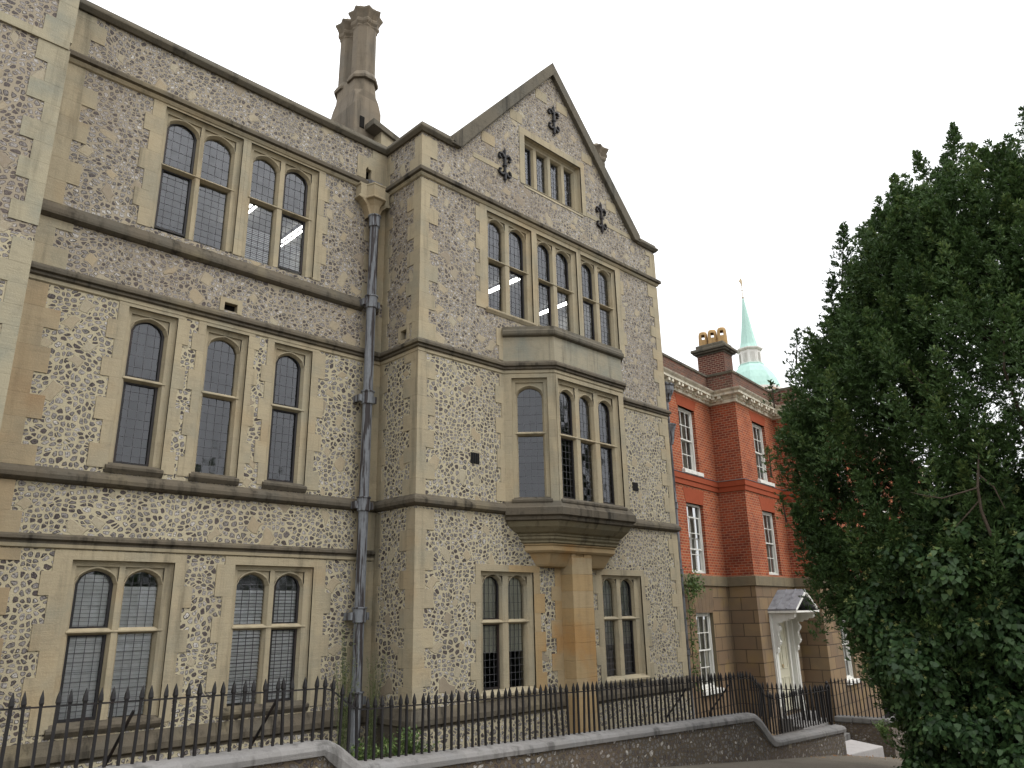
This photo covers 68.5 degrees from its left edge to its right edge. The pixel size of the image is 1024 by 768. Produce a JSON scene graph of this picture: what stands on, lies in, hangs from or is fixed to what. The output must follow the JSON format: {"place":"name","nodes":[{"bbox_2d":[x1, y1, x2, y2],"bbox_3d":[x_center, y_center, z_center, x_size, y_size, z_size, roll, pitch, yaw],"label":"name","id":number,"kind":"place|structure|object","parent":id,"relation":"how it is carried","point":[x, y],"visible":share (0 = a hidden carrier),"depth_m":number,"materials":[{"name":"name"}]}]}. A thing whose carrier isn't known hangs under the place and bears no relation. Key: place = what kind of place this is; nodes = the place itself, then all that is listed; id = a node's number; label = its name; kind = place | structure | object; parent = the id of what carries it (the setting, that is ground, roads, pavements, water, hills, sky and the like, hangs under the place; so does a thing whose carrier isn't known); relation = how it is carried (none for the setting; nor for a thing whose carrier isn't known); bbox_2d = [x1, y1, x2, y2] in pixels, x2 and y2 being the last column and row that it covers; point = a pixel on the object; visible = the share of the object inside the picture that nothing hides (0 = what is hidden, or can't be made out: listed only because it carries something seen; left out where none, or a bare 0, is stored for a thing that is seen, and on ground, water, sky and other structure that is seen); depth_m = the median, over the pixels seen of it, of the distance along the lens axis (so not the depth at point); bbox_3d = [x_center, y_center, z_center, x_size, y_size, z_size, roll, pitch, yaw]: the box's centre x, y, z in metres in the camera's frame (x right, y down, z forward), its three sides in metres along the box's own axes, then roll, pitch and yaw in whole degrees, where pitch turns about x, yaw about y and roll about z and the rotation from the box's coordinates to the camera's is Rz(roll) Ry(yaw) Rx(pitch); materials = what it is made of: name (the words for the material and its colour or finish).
{"place":"outdoors","nodes":[
{"label":"outdoors","id":0,"kind":"place"},
{"bbox_2d":[88,0,1023,619],"label":"sky","id":1,"kind":"structure","parent":0,"point":[740,136],"materials":[{"name":"white"}]},
{"bbox_2d":[736,278,781,479],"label":"cupola spire","id":2,"kind":"structure","parent":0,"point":[753,367],"depth_m":59.29,"materials":[{"name":"teal metal"}]},
{"bbox_2d":[655,755,902,767],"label":"pavement","id":3,"kind":"structure","parent":0,"point":[832,761],"depth_m":13.81,"materials":[{"name":"concrete"}]},
{"bbox_2d":[94,712,846,767],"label":"boundary wall","id":4,"kind":"structure","parent":3,"relation":"on","point":[739,737],"depth_m":10.99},
{"bbox_2d":[0,676,575,767],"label":"iron railing","id":5,"kind":"object","parent":4,"relation":"on","point":[124,723],"visible":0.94,"depth_m":8.02,"materials":[{"name":"black metal"}]},
{"bbox_2d":[576,671,832,734],"bbox_3d":[3.844,5.953,13.918,8.500,1.420,0.476,15,-23,-42],"label":"iron railing","id":6,"kind":"object","parent":4,"relation":"on","point":[793,693],"visible":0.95,"depth_m":13.33,"materials":[{"name":"black metal"}]},
{"bbox_2d":[750,681,833,724],"bbox_3d":[6.354,7.319,17.213,0.103,1.070,1.950,15,-23,-42],"label":"iron railing","id":7,"kind":"object","parent":4,"relation":"on","point":[791,689],"visible":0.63,"depth_m":17.20,"materials":[{"name":"black metal"}]},
{"bbox_2d":[810,754,901,760],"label":"fallen leaves","id":8,"kind":"object","parent":3,"relation":"on","point":[853,756],"visible":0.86,"depth_m":15.67,"materials":[{"name":"brown plant"}]},
{"bbox_2d":[872,719,889,739],"bbox_3d":[8.965,8.370,18.255,0.742,0.491,0.360,15,-23,-42],"label":"weed clump","id":9,"kind":"object","parent":3,"relation":"on","point":[882,730],"visible":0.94,"depth_m":18.18,"materials":[{"name":"green plant"}]},
{"bbox_2d":[759,121,1023,767],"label":"yew tree","id":10,"kind":"object","parent":3,"relation":"on","point":[924,250],"visible":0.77,"depth_m":12.35,"materials":[{"name":"green plant"}]},
{"bbox_2d":[842,448,1023,767],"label":"ivy","id":11,"kind":"object","parent":10,"relation":"attached to","point":[923,701],"visible":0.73,"depth_m":10.71,"materials":[{"name":"green plant"}]},
{"bbox_2d":[1011,106,1023,157],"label":"yew tree","id":12,"kind":"object","parent":3,"relation":"on","point":[1019,115],"visible":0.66,"depth_m":13.27,"materials":[{"name":"green plant"}]},
{"bbox_2d":[662,327,951,734],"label":"brick house","id":13,"kind":"structure","parent":0,"point":[723,421],"depth_m":21.16,"materials":[{"name":"red brick"}]},
{"bbox_2d":[678,405,703,476],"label":"window","id":14,"kind":"structure","parent":13,"relation":"in","point":[692,441],"depth_m":21.05,"materials":[{"name":"white paint"}]},
{"bbox_2d":[681,567,711,690],"bbox_3d":[4.555,5.984,18.373,1.284,2.973,0.265,15,-23,-42],"label":"creeper","id":15,"kind":"object","parent":13,"relation":"attached to","point":[691,582],"visible":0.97,"depth_m":18.39,"materials":[{"name":"green plant"}]},
{"bbox_2d":[686,502,708,573],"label":"window","id":16,"kind":"structure","parent":13,"relation":"in","point":[701,537],"depth_m":20.28,"materials":[{"name":"white paint"}]},
{"bbox_2d":[696,613,723,695],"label":"window","id":17,"kind":"structure","parent":13,"relation":"in","point":[709,623],"depth_m":19.46,"materials":[{"name":"white paint"}]},
{"bbox_2d":[752,421,774,486],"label":"window","id":18,"kind":"structure","parent":13,"relation":"in","point":[761,439],"depth_m":22.98,"materials":[{"name":"white paint"}]},
{"bbox_2d":[762,510,781,574],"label":"window","id":19,"kind":"structure","parent":13,"relation":"in","point":[773,541],"depth_m":22.21,"materials":[{"name":"white paint"}]},
{"bbox_2d":[778,622,792,710],"bbox_3d":[7.523,7.830,20.950,1.050,2.340,0.085,19,-26,-48],"label":"door","id":20,"kind":"structure","parent":13,"relation":"in","point":[783,655],"depth_m":21.08,"materials":[{"name":"beige paint"}]},
{"bbox_2d":[841,620,859,684],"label":"window","id":21,"kind":"structure","parent":13,"relation":"in","point":[850,664],"depth_m":23.15,"materials":[{"name":"white paint"}]},
{"bbox_2d":[696,619,1021,757],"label":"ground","id":22,"kind":"structure","parent":0,"point":[706,655],"depth_m":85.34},
{"bbox_2d":[327,616,359,749],"bbox_3d":[-2.615,4.702,11.628,0.584,2.142,0.341,10,-20,-32],"label":"wild shrub","id":23,"kind":"object","parent":22,"relation":"on","point":[343,734],"visible":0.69,"depth_m":11.60,"materials":[{"name":"green plant"}]},
{"bbox_2d":[0,0,692,767],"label":"flint building","id":24,"kind":"structure","parent":22,"relation":"on","point":[240,444],"depth_m":12.70,"materials":[{"name":"stone"}]},
{"bbox_2d":[19,549,192,739],"bbox_3d":[-5.303,3.386,9.961,1.930,2.260,0.260,15,-23,-42],"label":"window","id":25,"kind":"structure","parent":24,"relation":"in","point":[67,583],"depth_m":9.97,"materials":[{"name":"stone"}]},
{"bbox_2d":[86,301,190,477],"bbox_3d":[-5.410,0.057,10.943,1.154,2.575,0.260,15,-23,-42],"label":"window","id":26,"kind":"structure","parent":24,"relation":"in","point":[165,418],"depth_m":10.92,"materials":[{"name":"stone"}]},
{"bbox_2d":[132,99,247,254],"bbox_3d":[-5.240,-3.369,12.269,1.673,2.309,0.222,15,-23,-42],"label":"window","id":27,"kind":"structure","parent":24,"relation":"in","point":[164,116],"depth_m":12.28,"materials":[{"name":"stone"}]},
{"bbox_2d":[177,321,259,485],"bbox_3d":[-4.573,0.282,11.730,1.090,2.575,0.260,15,-23,-42],"label":"window","id":28,"kind":"structure","parent":24,"relation":"in","point":[241,415],"depth_m":11.73,"materials":[{"name":"stone"}]},
{"bbox_2d":[249,204,256,212],"bbox_3d":[-5.646,-3.526,15.694,0.170,0.065,1.250,15,-23,-42],"label":"ceiling light","id":29,"kind":"object","parent":24,"relation":"attached to","point":[251,206],"visible":0.02,"depth_m":15.39,"materials":[{"name":"white"}]},
{"bbox_2d":[205,556,330,719],"bbox_3d":[-3.688,3.820,11.480,1.932,2.260,0.260,15,-23,-42],"label":"window","id":30,"kind":"structure","parent":24,"relation":"in","point":[311,600],"depth_m":11.53,"materials":[{"name":"stone"}]},
{"bbox_2d":[237,139,329,281],"bbox_3d":[-4.054,-3.050,13.384,1.642,2.309,0.222,15,-23,-42],"label":"window","id":31,"kind":"structure","parent":24,"relation":"in","point":[314,223],"depth_m":13.43,"materials":[{"name":"stone"}]},
{"bbox_2d":[253,338,325,492],"bbox_3d":[-3.723,0.510,12.530,1.168,2.575,0.260,15,-23,-42],"label":"window","id":32,"kind":"structure","parent":24,"relation":"in","point":[308,406],"depth_m":12.53,"materials":[{"name":"stone"}]},
{"bbox_2d":[281,223,301,246],"bbox_3d":[-4.886,-3.261,16.610,0.170,0.065,1.250,15,-23,-42],"label":"ceiling light","id":33,"kind":"object","parent":24,"relation":"attached to","point":[294,233],"visible":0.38,"depth_m":16.51,"materials":[{"name":"white"}]},
{"bbox_2d":[489,275,520,292],"bbox_3d":[-0.242,-2.537,19.274,0.170,0.065,1.200,15,-23,-42],"label":"ceiling light","id":34,"kind":"object","parent":24,"relation":"attached to","point":[512,279],"visible":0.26,"depth_m":19.26,"materials":[{"name":"white"}]},
{"bbox_2d":[475,203,536,325],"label":"window","id":35,"kind":"structure","parent":24,"relation":"in","point":[484,214],"depth_m":15.55,"materials":[{"name":"stone"}]},
{"bbox_2d":[470,564,547,701],"bbox_3d":[-0.099,4.353,13.306,1.845,2.235,0.260,15,-23,-42],"label":"window","id":36,"kind":"structure","parent":24,"relation":"in","point":[509,608],"depth_m":13.42,"materials":[{"name":"stone"}]},
{"bbox_2d":[539,300,566,315],"bbox_3d":[1.105,-2.092,20.808,0.170,0.065,1.200,15,-23,-42],"label":"ceiling light","id":37,"kind":"object","parent":24,"relation":"attached to","point":[562,303],"visible":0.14,"depth_m":20.61,"materials":[{"name":"white"}]},
{"bbox_2d":[519,126,586,217],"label":"window","id":38,"kind":"structure","parent":24,"relation":"in","point":[536,147],"depth_m":17.48,"materials":[{"name":"stone"}]},
{"bbox_2d":[534,229,581,335],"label":"window","id":39,"kind":"structure","parent":24,"relation":"in","point":[569,254],"depth_m":16.67,"materials":[{"name":"stone"}]},
{"bbox_2d":[578,250,626,357],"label":"window","id":40,"kind":"structure","parent":24,"relation":"in","point":[615,311],"depth_m":17.69,"materials":[{"name":"stone"}]},
{"bbox_2d":[592,569,654,685],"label":"window","id":41,"kind":"structure","parent":24,"relation":"in","point":[620,617],"depth_m":15.63,"materials":[{"name":"stone"}]},
{"bbox_2d":[345,736,388,760],"bbox_3d":[-1.972,4.998,9.864,0.713,0.628,0.565,15,-23,-42],"label":"weed clump","id":42,"kind":"object","parent":22,"relation":"on","point":[361,753],"visible":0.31,"depth_m":9.93,"materials":[{"name":"green plant"}]},
{"bbox_2d":[366,654,385,758],"bbox_3d":[-2.157,5.022,11.844,0.448,1.638,0.274,6,-18,-21],"label":"wild shrub","id":43,"kind":"object","parent":22,"relation":"on","point":[370,733],"visible":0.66,"depth_m":11.85,"materials":[{"name":"green plant"}]},
{"bbox_2d":[376,725,439,756],"bbox_3d":[-1.490,5.189,10.593,1.012,0.695,0.612,15,-23,-42],"label":"weed clump","id":44,"kind":"object","parent":22,"relation":"on","point":[394,749],"visible":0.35,"depth_m":10.53,"materials":[{"name":"green plant"}]},
{"bbox_2d":[781,710,884,757],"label":"entrance steps","id":45,"kind":"structure","parent":22,"relation":"on","point":[855,748],"depth_m":17.77,"materials":[{"name":"stone"}]},
{"bbox_2d":[834,715,905,757],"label":"path wall","id":46,"kind":"structure","parent":22,"relation":"on","point":[862,729],"depth_m":20.26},
{"bbox_2d":[829,677,895,717],"bbox_3d":[10.574,8.774,21.175,2.989,1.030,1.228,6,-19,-23],"label":"iron railing","id":47,"kind":"object","parent":46,"relation":"on","point":[886,715],"visible":0.26,"depth_m":20.76,"materials":[{"name":"black metal"}]}
]}

